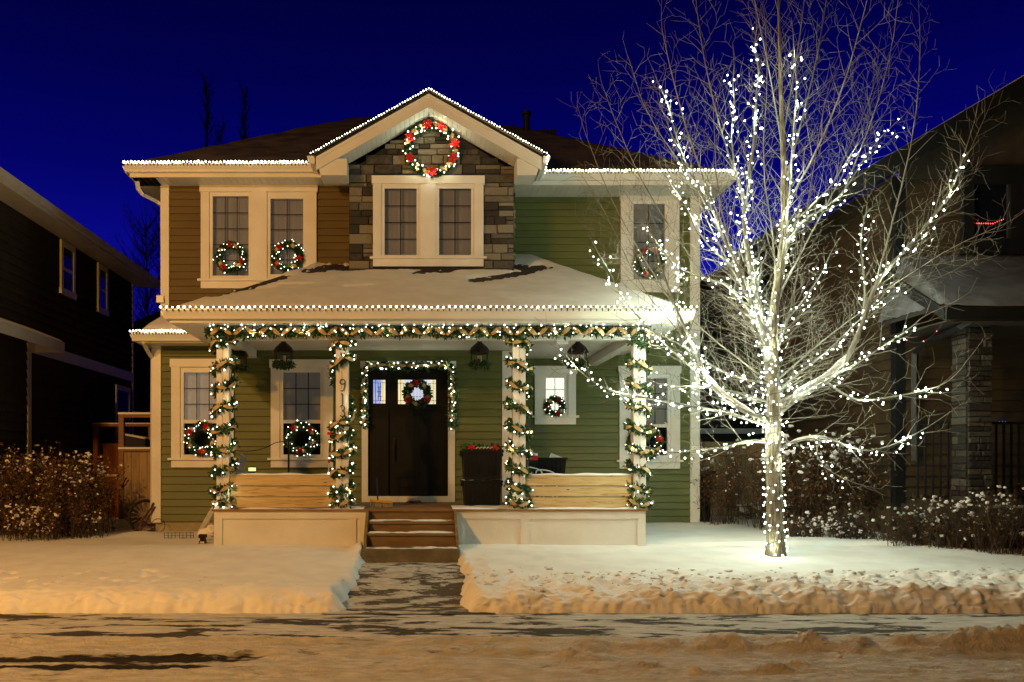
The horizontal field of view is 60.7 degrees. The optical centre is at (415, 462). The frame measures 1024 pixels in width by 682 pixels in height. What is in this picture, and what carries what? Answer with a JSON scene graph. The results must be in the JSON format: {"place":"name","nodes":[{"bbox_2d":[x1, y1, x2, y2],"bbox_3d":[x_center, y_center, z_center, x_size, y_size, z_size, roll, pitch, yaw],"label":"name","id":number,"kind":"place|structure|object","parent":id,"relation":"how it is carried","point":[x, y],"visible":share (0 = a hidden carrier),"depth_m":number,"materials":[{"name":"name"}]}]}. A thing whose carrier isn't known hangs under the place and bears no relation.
{"place":"outdoors","nodes":[
{"label":"outdoors","id":0,"kind":"place"},
{"bbox_2d":[235,438,290,496],"bbox_3d":[-2.353,0.130,12.938,0.986,1.007,0.070,0,0,5],"label":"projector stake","id":1,"kind":"object","parent":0,"point":[288,440],"visible":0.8,"depth_m":12.89,"materials":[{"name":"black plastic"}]},
{"bbox_2d":[322,563,495,613],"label":"walkway","id":2,"kind":"structure","parent":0,"point":[407,588],"depth_m":9.73,"materials":[{"name":"concrete"}]},
{"bbox_2d":[0,516,919,543],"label":"snowy yard","id":3,"kind":"structure","parent":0,"point":[660,531],"depth_m":13.24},
{"bbox_2d":[0,498,63,541],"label":"shrub","id":4,"kind":"object","parent":3,"relation":"on","point":[27,524],"visible":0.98,"depth_m":12.72,"materials":[{"name":"brown plant"}]},
{"bbox_2d":[0,442,128,538],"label":"hedge","id":5,"kind":"object","parent":3,"relation":"on","point":[53,485],"visible":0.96,"depth_m":13.44,"materials":[{"name":"brown plant"}]},
{"bbox_2d":[69,504,117,537],"bbox_3d":[-4.936,0.902,13.338,0.678,0.562,0.696,0,0,0],"label":"shrub","id":6,"kind":"object","parent":3,"relation":"on","point":[93,522],"visible":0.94,"depth_m":13.20,"materials":[{"name":"brown plant"}]},
{"bbox_2d":[85,519,130,528],"bbox_3d":[-5.357,1.126,15.106,0.853,0.321,0.491,0,0,0],"label":"snow drift","id":7,"kind":"object","parent":3,"relation":"on","point":[122,524],"visible":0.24,"depth_m":14.95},
{"bbox_2d":[92,423,149,516],"bbox_3d":[-5.831,0.192,18.435,1.555,2.017,1.530,0,0,0],"label":"fence","id":8,"kind":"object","parent":3,"relation":"on","point":[109,450],"depth_m":17.70,"materials":[{"name":"brown wood"}]},
{"bbox_2d":[118,412,155,523],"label":"timber gate","id":9,"kind":"structure","parent":3,"relation":"on","point":[135,487],"depth_m":15.40,"materials":[{"name":"brown wood"}]},
{"bbox_2d":[125,434,149,446],"bbox_3d":[-5.271,-0.365,16.800,0.670,0.402,0.600,0,0,0],"label":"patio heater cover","id":10,"kind":"object","parent":3,"relation":"on","point":[131,440],"visible":0.43,"depth_m":16.50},
{"bbox_2d":[127,499,164,531],"bbox_3d":[-4.364,0.875,14.001,0.556,0.568,0.403,0,0,-23],"label":"bicycle","id":11,"kind":"object","parent":3,"relation":"on","point":[139,518],"visible":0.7,"depth_m":14.00,"materials":[{"name":"metal"}]},
{"bbox_2d":[122,89,735,562],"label":"house","id":12,"kind":"structure","parent":3,"relation":"on","point":[364,215],"depth_m":14.09,"materials":[{"name":"green wood"}]},
{"bbox_2d":[129,329,187,333],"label":"light string","id":13,"kind":"object","parent":12,"relation":"attached to","point":[161,330],"visible":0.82,"depth_m":13.54,"materials":[{"name":"white plastic"}]},
{"bbox_2d":[184,420,215,456],"bbox_3d":[-3.466,-0.392,14.000,0.600,0.612,0.216,0,0,0],"label":"wreath","id":14,"kind":"object","parent":12,"relation":"attached to","point":[190,432],"visible":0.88,"depth_m":13.96,"materials":[{"name":"green plant"}]},
{"bbox_2d":[167,359,236,466],"bbox_3d":[-3.463,-0.807,14.157,1.110,1.760,0.307,0,0,0],"label":"window","id":15,"kind":"structure","parent":12,"relation":"in","point":[191,397],"depth_m":14.06,"materials":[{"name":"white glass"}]},
{"bbox_2d":[197,506,213,532],"bbox_3d":[-3.071,0.851,12.700,0.090,0.507,1.128,0,0,-24],"label":"drain extension","id":16,"kind":"object","parent":12,"relation":"attached to","point":[208,517],"visible":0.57,"depth_m":12.56,"materials":[{"name":"white metal"}]},
{"bbox_2d":[123,160,306,164],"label":"light string","id":17,"kind":"object","parent":12,"relation":"attached to","point":[198,161],"visible":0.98,"depth_m":13.96,"materials":[{"name":"white plastic"}]},
{"bbox_2d":[207,336,241,508],"bbox_3d":[-2.659,-0.568,12.029,0.478,2.450,0.469,0,0,0],"label":"garland","id":18,"kind":"object","parent":12,"relation":"attached to","point":[232,405],"visible":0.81,"depth_m":11.92,"materials":[{"name":"green plant"}]},
{"bbox_2d":[213,240,248,273],"bbox_3d":[-3.099,-3.442,14.521,0.597,0.586,0.207,0,0,0],"label":"wreath","id":19,"kind":"object","parent":12,"relation":"attached to","point":[229,246],"visible":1,"depth_m":14.48,"materials":[{"name":"green plant"}]},
{"bbox_2d":[231,349,248,373],"bbox_3d":[-2.709,-1.587,13.196,0.379,0.486,0.381,0,0,0],"label":"lantern","id":20,"kind":"object","parent":12,"relation":"hanging from","point":[242,368],"visible":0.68,"depth_m":13.12,"materials":[{"name":"brown metal"}]},
{"bbox_2d":[235,453,246,473],"bbox_3d":[-2.502,0.130,12.275,0.091,0.541,0.273,0,0,28],"label":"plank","id":21,"kind":"object","parent":12,"relation":"on","point":[242,462],"visible":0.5,"depth_m":12.31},
{"bbox_2d":[197,185,317,288],"bbox_3d":[-2.642,-3.806,14.599,2.041,1.747,0.193,0,0,0],"label":"window","id":22,"kind":"structure","parent":12,"relation":"in","point":[258,217],"depth_m":14.57,"materials":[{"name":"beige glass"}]},
{"bbox_2d":[272,341,296,370],"bbox_3d":[-1.968,-1.593,12.846,0.356,0.474,0.356,0,0,39],"label":"lantern","id":23,"kind":"object","parent":12,"relation":"hanging from","point":[283,348],"visible":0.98,"depth_m":12.77,"materials":[{"name":"brown metal"}]},
{"bbox_2d":[271,239,303,273],"bbox_3d":[-2.154,-3.447,14.522,0.585,0.592,0.200,0,0,0],"label":"wreath","id":24,"kind":"object","parent":12,"relation":"attached to","point":[286,245],"visible":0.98,"depth_m":14.48,"materials":[{"name":"green plant"}]},
{"bbox_2d":[267,359,332,466],"bbox_3d":[-1.848,-0.802,14.157,1.110,1.749,0.307,0,0,0],"label":"window","id":25,"kind":"structure","parent":12,"relation":"in","point":[303,393],"depth_m":14.06,"materials":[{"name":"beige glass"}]},
{"bbox_2d":[283,420,318,456],"bbox_3d":[-1.851,-0.394,14.006,0.598,0.609,0.214,0,0,0],"label":"wreath","id":26,"kind":"object","parent":12,"relation":"attached to","point":[311,445],"visible":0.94,"depth_m":13.96,"materials":[{"name":"green plant"}]},
{"bbox_2d":[327,337,360,508],"bbox_3d":[-1.002,-0.569,12.018,0.492,2.483,0.475,0,0,0],"label":"garland","id":27,"kind":"object","parent":12,"relation":"attached to","point":[351,449],"visible":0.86,"depth_m":11.92,"materials":[{"name":"green plant"}]},
{"bbox_2d":[310,88,428,153],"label":"light string","id":28,"kind":"object","parent":12,"relation":"attached to","point":[369,120],"visible":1,"depth_m":13.59,"materials":[{"name":"white plastic"}]},
{"bbox_2d":[370,475,392,506],"bbox_3d":[-0.491,0.407,12.464,0.333,0.452,0.289,0,0,0],"label":"broom","id":29,"kind":"object","parent":12,"relation":"on","point":[377,502],"visible":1,"depth_m":12.34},
{"bbox_2d":[357,358,458,430],"bbox_3d":[-0.132,-1.105,14.000,1.657,1.191,0.238,0,0,0],"label":"garland","id":30,"kind":"object","parent":12,"relation":"attached to","point":[385,364],"visible":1,"depth_m":13.97,"materials":[{"name":"green plant"}]},
{"bbox_2d":[401,378,432,409],"bbox_3d":[0.027,-1.121,14.021,0.539,0.530,0.213,0,0,0],"label":"wreath","id":31,"kind":"object","parent":12,"relation":"attached to","point":[409,399],"visible":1,"depth_m":13.98,"materials":[{"name":"green plant"}]},
{"bbox_2d":[390,368,446,495],"bbox_3d":[0.042,-0.506,14.090,0.938,2.092,0.119,0,0,0],"label":"door","id":32,"kind":"structure","parent":12,"relation":"in","point":[418,437],"depth_m":14.10,"materials":[{"name":"wood"}]},
{"bbox_2d":[370,175,486,266],"bbox_3d":[0.198,-3.921,14.099,1.891,1.468,0.193,0,0,0],"label":"window","id":33,"kind":"structure","parent":12,"relation":"in","point":[426,225],"depth_m":14.06,"materials":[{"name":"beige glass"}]},
{"bbox_2d":[160,305,697,310],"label":"light string","id":34,"kind":"object","parent":12,"relation":"attached to","point":[449,306],"visible":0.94,"depth_m":11.46,"materials":[{"name":"white plastic"}]},
{"bbox_2d":[204,325,654,341],"bbox_3d":[0.188,-1.799,11.873,6.205,0.283,0.268,0,0,0],"label":"garland","id":35,"kind":"object","parent":12,"relation":"attached to","point":[444,333],"visible":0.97,"depth_m":11.84,"materials":[{"name":"green plant"}]},
{"bbox_2d":[402,118,459,178],"bbox_3d":[0.252,-5.069,14.001,0.960,0.976,0.225,0,0,0],"label":"wreath","id":36,"kind":"object","parent":12,"relation":"attached to","point":[427,125],"visible":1,"depth_m":13.94,"materials":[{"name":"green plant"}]},
{"bbox_2d":[468,341,490,371],"bbox_3d":[0.936,-1.589,12.854,0.385,0.481,0.380,0,0,0],"label":"lantern","id":37,"kind":"object","parent":12,"relation":"hanging from","point":[479,348],"visible":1,"depth_m":12.77,"materials":[{"name":"brown metal"}]},
{"bbox_2d":[460,479,502,505],"bbox_3d":[0.964,0.430,12.775,0.613,0.400,0.474,0,0,0],"label":"planter","id":38,"kind":"object","parent":12,"relation":"on","point":[481,492],"visible":0.96,"depth_m":12.57,"materials":[{"name":"black plastic"}]},
{"bbox_2d":[460,449,503,478],"bbox_3d":[0.964,0.019,12.775,0.633,0.434,0.474,0,0,0],"label":"planter","id":39,"kind":"object","parent":38,"relation":"on","point":[481,463],"visible":0.99,"depth_m":12.57,"materials":[{"name":"black plastic"}]},
{"bbox_2d":[459,442,503,449],"bbox_3d":[0.967,-0.216,12.669,0.671,0.197,0.217,0,0,0],"label":"floral spray","id":40,"kind":"object","parent":39,"relation":"on","point":[493,446],"visible":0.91,"depth_m":12.63,"materials":[{"name":"red plant"}]},
{"bbox_2d":[429,88,548,171],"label":"light string","id":41,"kind":"object","parent":12,"relation":"attached to","point":[496,125],"visible":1,"depth_m":13.58,"materials":[{"name":"white plastic"}]},
{"bbox_2d":[501,335,534,508],"bbox_3d":[1.424,-0.575,12.024,0.481,2.452,0.456,0,0,0],"label":"garland","id":42,"kind":"object","parent":12,"relation":"attached to","point":[511,428],"visible":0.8,"depth_m":11.92,"materials":[{"name":"green plant"}]},
{"bbox_2d":[528,453,537,496],"bbox_3d":[1.687,0.245,12.485,0.130,0.771,0.090,0,0,0],"label":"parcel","id":43,"kind":"object","parent":12,"relation":"on","point":[533,461],"visible":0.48,"depth_m":12.44,"materials":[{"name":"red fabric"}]},
{"bbox_2d":[538,457,567,473],"bbox_3d":[1.957,0.151,12.850,0.513,0.460,0.524,0,0,0],"label":"storage tote","id":44,"kind":"object","parent":12,"relation":"on","point":[555,464],"visible":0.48,"depth_m":12.61,"materials":[{"name":"black plastic"}]},
{"bbox_2d":[542,395,566,417],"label":"wreath","id":45,"kind":"object","parent":12,"relation":"attached to","point":[559,400],"visible":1,"depth_m":15.09,"materials":[{"name":"green plant"}]},
{"bbox_2d":[532,366,578,423],"bbox_3d":[2.436,-1.184,15.199,0.818,1.022,0.193,0,0,0],"label":"window","id":46,"kind":"structure","parent":12,"relation":"in","point":[564,385],"depth_m":15.14,"materials":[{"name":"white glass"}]},
{"bbox_2d":[566,341,589,370],"bbox_3d":[2.404,-1.595,12.857,0.385,0.470,0.355,0,0,0],"label":"lantern","id":47,"kind":"object","parent":12,"relation":"hanging from","point":[578,348],"visible":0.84,"depth_m":12.77,"materials":[{"name":"brown metal"}]},
{"bbox_2d":[622,335,654,508],"bbox_3d":[3.083,-0.552,12.019,0.457,2.474,0.479,0,0,0],"label":"garland","id":48,"kind":"object","parent":12,"relation":"attached to","point":[628,361],"visible":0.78,"depth_m":11.92,"materials":[{"name":"green plant"}]},
{"bbox_2d":[546,168,736,173],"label":"light string","id":49,"kind":"object","parent":12,"relation":"attached to","point":[618,170],"visible":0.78,"depth_m":14.36,"materials":[{"name":"white plastic"}]},
{"bbox_2d":[627,423,663,459],"bbox_3d":[3.986,-0.358,15.082,0.678,0.675,0.213,0,0,0],"label":"wreath","id":50,"kind":"object","parent":12,"relation":"attached to","point":[659,442],"visible":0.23,"depth_m":15.04,"materials":[{"name":"green plant"}]},
{"bbox_2d":[632,246,665,278],"bbox_3d":[4.063,-3.495,15.121,0.607,0.605,0.203,0,0,0],"label":"wreath","id":51,"kind":"object","parent":12,"relation":"attached to","point":[641,270],"visible":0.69,"depth_m":15.08,"materials":[{"name":"green plant"}]},
{"bbox_2d":[616,366,683,468],"bbox_3d":[4.086,-0.797,15.256,1.155,1.796,0.307,0,0,0],"label":"window","id":52,"kind":"structure","parent":12,"relation":"in","point":[661,415],"depth_m":15.14,"materials":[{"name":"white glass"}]},
{"bbox_2d":[618,195,682,291],"bbox_3d":[4.092,-3.856,15.199,1.122,1.740,0.193,0,0,0],"label":"window","id":53,"kind":"structure","parent":12,"relation":"in","point":[632,284],"depth_m":15.14,"materials":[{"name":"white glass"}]},
{"bbox_2d":[700,468,715,520],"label":"shrub","id":54,"kind":"object","parent":3,"relation":"on","point":[707,506],"visible":0.1,"depth_m":15.57,"materials":[{"name":"plant"}]},
{"bbox_2d":[687,436,764,524],"bbox_3d":[5.362,0.327,15.293,1.651,1.611,1.534,0,0,-44],"label":"shrub","id":55,"kind":"object","parent":3,"relation":"on","point":[727,485],"visible":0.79,"depth_m":15.05,"materials":[{"name":"brown plant"}]},
{"bbox_2d":[700,442,765,516],"bbox_3d":[6.067,0.340,17.096,2.214,1.520,0.052,0,0,0],"label":"board fence","id":56,"kind":"object","parent":3,"relation":"on","point":[743,459],"visible":0.14,"depth_m":17.10,"materials":[{"name":"brown wood"}]},
{"bbox_2d":[725,500,794,519],"bbox_3d":[6.439,0.880,16.343,1.286,0.505,0.627,0,0,-10],"label":"shrub","id":57,"kind":"object","parent":3,"relation":"on","point":[742,509],"visible":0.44,"depth_m":16.23,"materials":[{"name":"brown plant"}]},
{"bbox_2d":[784,507,834,536],"bbox_3d":[5.683,0.931,12.721,0.728,0.564,0.569,0,0,0],"label":"shrub","id":58,"kind":"object","parent":3,"relation":"on","point":[813,529],"visible":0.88,"depth_m":12.64,"materials":[{"name":"brown plant"}]},
{"bbox_2d":[722,422,950,532],"bbox_3d":[6.928,0.231,13.709,3.843,1.803,2.436,0,0,0],"label":"hedge","id":59,"kind":"object","parent":3,"relation":"on","point":[808,491],"visible":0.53,"depth_m":13.50,"materials":[{"name":"brown plant"}]},
{"bbox_2d":[817,502,880,539],"bbox_3d":[6.255,0.891,12.469,0.944,0.645,0.861,0,0,0],"label":"shrub","id":60,"kind":"object","parent":3,"relation":"on","point":[851,530],"visible":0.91,"depth_m":12.40,"materials":[{"name":"brown plant"}]},
{"bbox_2d":[725,75,1023,547],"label":"neighbour house","id":61,"kind":"structure","parent":3,"relation":"on","point":[983,449],"depth_m":12.87,"materials":[{"name":"brown"}]},
{"bbox_2d":[960,164,1023,254],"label":"window","id":62,"kind":"structure","parent":61,"relation":"in","point":[1001,179],"depth_m":12.78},
{"bbox_2d":[0,538,1023,613],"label":"snowy lawn","id":63,"kind":"structure","parent":0,"point":[251,575],"depth_m":9.63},
{"bbox_2d":[197,524,213,543],"bbox_3d":[-3.040,1.014,12.428,0.262,0.247,0.556,0,0,0],"label":"floodlight","id":64,"kind":"object","parent":63,"relation":"on","point":[203,534],"visible":0.97,"depth_m":12.53,"materials":[{"name":"black plastic"}]},
{"bbox_2d":[528,0,1023,556],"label":"tree","id":65,"kind":"object","parent":63,"relation":"on","point":[774,520],"visible":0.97,"depth_m":11.03,"materials":[{"name":"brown plant"}]},
{"bbox_2d":[589,241,710,389],"bbox_3d":[2.944,-1.824,10.930,1.685,1.813,0.204,0,0,-13],"label":"light string","id":66,"kind":"object","parent":65,"relation":"attached to","point":[648,320],"visible":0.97,"depth_m":10.88,"materials":[{"name":"white plastic"}]},
{"bbox_2d":[554,348,772,425],"bbox_3d":[3.172,-0.926,10.848,3.002,0.959,0.243,0,0,-10],"label":"light string","id":67,"kind":"object","parent":65,"relation":"attached to","point":[650,396],"visible":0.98,"depth_m":10.80,"materials":[{"name":"white plastic"}]},
{"bbox_2d":[666,265,699,367],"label":"light string","id":68,"kind":"object","parent":65,"relation":"attached to","point":[675,312],"visible":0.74,"depth_m":11.37,"materials":[{"name":"white plastic"}]},
{"bbox_2d":[625,327,771,388],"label":"light string","id":69,"kind":"object","parent":65,"relation":"attached to","point":[701,358],"visible":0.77,"depth_m":11.30,"materials":[{"name":"white plastic"}]},
{"bbox_2d":[641,372,766,410],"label":"light string","id":70,"kind":"object","parent":65,"relation":"attached to","point":[696,393],"visible":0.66,"depth_m":11.21,"materials":[{"name":"white plastic"}]},
{"bbox_2d":[664,175,746,293],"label":"light string","id":71,"kind":"object","parent":65,"relation":"attached to","point":[696,223],"visible":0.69,"depth_m":11.68,"materials":[{"name":"white plastic"}]},
{"bbox_2d":[643,227,778,345],"bbox_3d":[3.866,-2.357,11.430,1.710,1.776,0.331,0,0,23],"label":"light string","id":72,"kind":"object","parent":65,"relation":"attached to","point":[697,276],"visible":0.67,"depth_m":11.53,"materials":[{"name":"white plastic"}]},
{"bbox_2d":[652,81,775,372],"bbox_3d":[3.749,-2.913,10.908,1.686,3.634,0.269,0,0,-13],"label":"light string","id":73,"kind":"object","parent":65,"relation":"attached to","point":[710,203],"visible":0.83,"depth_m":10.88,"materials":[{"name":"white plastic"}]},
{"bbox_2d":[661,432,771,458],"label":"light string","id":74,"kind":"object","parent":65,"relation":"attached to","point":[718,449],"visible":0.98,"depth_m":11.28,"materials":[{"name":"white plastic"}]},
{"bbox_2d":[686,327,780,426],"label":"light string","id":75,"kind":"object","parent":65,"relation":"attached to","point":[711,382],"visible":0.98,"depth_m":10.93,"materials":[{"name":"white plastic"}]},
{"bbox_2d":[724,70,767,331],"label":"light string","id":76,"kind":"object","parent":65,"relation":"attached to","point":[738,160],"visible":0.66,"depth_m":11.44,"materials":[{"name":"white plastic"}]},
{"bbox_2d":[730,28,779,357],"bbox_3d":[4.277,-3.193,10.829,0.856,4.101,0.453,0,0,-39],"label":"light string","id":77,"kind":"object","parent":65,"relation":"attached to","point":[751,181],"visible":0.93,"depth_m":10.75,"materials":[{"name":"white plastic"}]},
{"bbox_2d":[752,294,787,423],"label":"light string","id":78,"kind":"object","parent":65,"relation":"attached to","point":[770,368],"visible":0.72,"depth_m":11.02,"materials":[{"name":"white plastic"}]},
{"bbox_2d":[762,420,787,555],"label":"light string","id":79,"kind":"object","parent":65,"relation":"attached to","point":[765,532],"visible":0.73,"depth_m":11.02,"materials":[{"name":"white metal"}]},
{"bbox_2d":[776,54,805,236],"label":"light string","id":80,"kind":"object","parent":65,"relation":"attached to","point":[793,143],"visible":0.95,"depth_m":10.86,"materials":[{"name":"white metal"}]},
{"bbox_2d":[778,252,839,351],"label":"light string","id":81,"kind":"object","parent":65,"relation":"attached to","point":[805,295],"visible":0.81,"depth_m":11.40,"materials":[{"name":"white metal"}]},
{"bbox_2d":[776,150,855,269],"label":"light string","id":82,"kind":"object","parent":65,"relation":"attached to","point":[817,205],"visible":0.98,"depth_m":10.75,"materials":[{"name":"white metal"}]},
{"bbox_2d":[780,287,905,396],"bbox_3d":[5.555,-1.603,11.410,2.117,1.590,0.263,0,0,-16],"label":"light string","id":83,"kind":"object","parent":65,"relation":"attached to","point":[842,339],"visible":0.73,"depth_m":11.35,"materials":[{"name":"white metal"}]},
{"bbox_2d":[783,118,903,278],"bbox_3d":[5.604,-3.517,11.430,1.927,2.286,0.298,0,0,-14],"label":"light string","id":84,"kind":"object","parent":65,"relation":"attached to","point":[843,189],"visible":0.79,"depth_m":11.45,"materials":[{"name":"white plastic"}]},
{"bbox_2d":[780,324,917,404],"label":"light string","id":85,"kind":"object","parent":65,"relation":"attached to","point":[914,327],"visible":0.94,"depth_m":10.71,"materials":[{"name":"white plastic"}]},
{"bbox_2d":[781,429,923,455],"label":"light string","id":86,"kind":"object","parent":65,"relation":"attached to","point":[856,447],"visible":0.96,"depth_m":10.94,"materials":[{"name":"white plastic"}]},
{"bbox_2d":[850,215,873,328],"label":"light string","id":87,"kind":"object","parent":65,"relation":"attached to","point":[863,255],"visible":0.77,"depth_m":11.33,"materials":[{"name":"white plastic"}]},
{"bbox_2d":[840,387,947,404],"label":"light string","id":88,"kind":"object","parent":65,"relation":"attached to","point":[892,398],"visible":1,"depth_m":10.87,"materials":[{"name":"white plastic"}]},
{"bbox_2d":[872,154,968,289],"bbox_3d":[6.266,-2.982,10.772,1.088,1.600,0.226,0,0,15],"label":"light string","id":89,"kind":"object","parent":65,"relation":"attached to","point":[925,230],"visible":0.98,"depth_m":10.76,"materials":[{"name":"white plastic"}]},
{"bbox_2d":[856,500,939,545],"bbox_3d":[6.689,0.882,12.018,1.163,0.783,1.078,0,0,0],"label":"shrub","id":90,"kind":"object","parent":63,"relation":"on","point":[893,532],"visible":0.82,"depth_m":11.90,"materials":[{"name":"brown plant"}]},
{"bbox_2d":[870,488,996,549],"bbox_3d":[7.056,0.791,11.772,1.328,0.964,1.131,0,0,0],"label":"shrub","id":91,"kind":"object","parent":63,"relation":"on","point":[937,522],"visible":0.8,"depth_m":11.57,"materials":[{"name":"brown plant"}]},
{"bbox_2d":[922,545,1023,552],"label":"snow drift","id":92,"kind":"object","parent":63,"relation":"on","point":[993,548],"visible":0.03,"depth_m":11.30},
{"bbox_2d":[941,483,1023,555],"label":"shrub","id":93,"kind":"object","parent":63,"relation":"on","point":[999,528],"visible":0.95,"depth_m":11.17,"materials":[{"name":"brown plant"}]},
{"bbox_2d":[983,497,1023,548],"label":"shrub","id":94,"kind":"object","parent":63,"relation":"on","point":[1022,527],"visible":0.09,"depth_m":11.38,"materials":[{"name":"brown plant"}]},
{"bbox_2d":[0,622,1023,681],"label":"snowy street","id":95,"kind":"structure","parent":0,"point":[978,653],"depth_m":6.97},
{"bbox_2d":[19,563,1023,656],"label":"snow chunks","id":96,"kind":"object","parent":95,"relation":"on","point":[831,570],"visible":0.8,"depth_m":9.58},
{"bbox_2d":[0,613,1023,637],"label":"sidewalk","id":97,"kind":"structure","parent":0,"point":[316,625],"depth_m":8.18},
{"bbox_2d":[0,0,1023,320],"label":"sky","id":98,"kind":"structure","parent":0,"point":[88,88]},
{"label":"snow ground","id":99,"kind":"structure","parent":0,"visible":0},
{"bbox_2d":[112,199,160,436],"bbox_3d":[-11.297,-4.858,36.083,4.246,12.320,3.916,0,0,0],"label":"bare tree","id":100,"kind":"object","parent":99,"relation":"on","point":[146,380],"visible":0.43,"depth_m":36.00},
{"bbox_2d":[133,191,160,418],"bbox_3d":[-11.300,-5.506,38.277,3.399,13.617,3.722,0,0,37],"label":"bare tree","id":101,"kind":"object","parent":99,"relation":"on","point":[152,295],"visible":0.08,"depth_m":37.95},
{"bbox_2d":[134,312,160,435],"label":"bare tree","id":102,"kind":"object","parent":99,"relation":"on","point":[136,410],"depth_m":40.10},
{"bbox_2d":[197,69,216,147],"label":"bare tree","id":103,"kind":"object","parent":99,"relation":"on","point":[207,121],"visible":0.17,"depth_m":59.02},
{"bbox_2d":[210,118,227,145],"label":"bare tree","id":104,"kind":"object","parent":99,"relation":"on","point":[219,138],"visible":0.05,"depth_m":59.04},
{"bbox_2d":[236,80,251,139],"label":"bare tree","id":105,"kind":"object","parent":99,"relation":"on","point":[243,124],"visible":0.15,"depth_m":59.06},
{"bbox_2d":[700,236,789,346],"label":"distant house","id":106,"kind":"structure","parent":99,"relation":"on","point":[709,317],"depth_m":39.60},
{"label":"snowy verge","id":107,"kind":"structure","parent":0,"visible":0},
{"bbox_2d":[0,167,160,529],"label":"neighbour house","id":108,"kind":"structure","parent":107,"relation":"on","point":[68,283],"depth_m":16.83,"materials":[{"name":"brown"}]},
{"bbox_2d":[59,239,76,299],"bbox_3d":[-6.942,-3.850,17.300,0.055,1.060,0.760,0,0,0],"label":"window","id":109,"kind":"structure","parent":108,"relation":"in","point":[67,287],"depth_m":17.28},
{"bbox_2d":[96,262,108,316],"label":"window","id":110,"kind":"structure","parent":108,"relation":"in","point":[102,271],"depth_m":19.21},
{"bbox_2d":[114,384,130,442],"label":"window","id":111,"kind":"structure","parent":108,"relation":"in","point":[122,394],"depth_m":20.56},
{"bbox_2d":[700,320,767,441],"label":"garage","id":112,"kind":"structure","parent":107,"relation":"on","point":[722,433],"depth_m":22.70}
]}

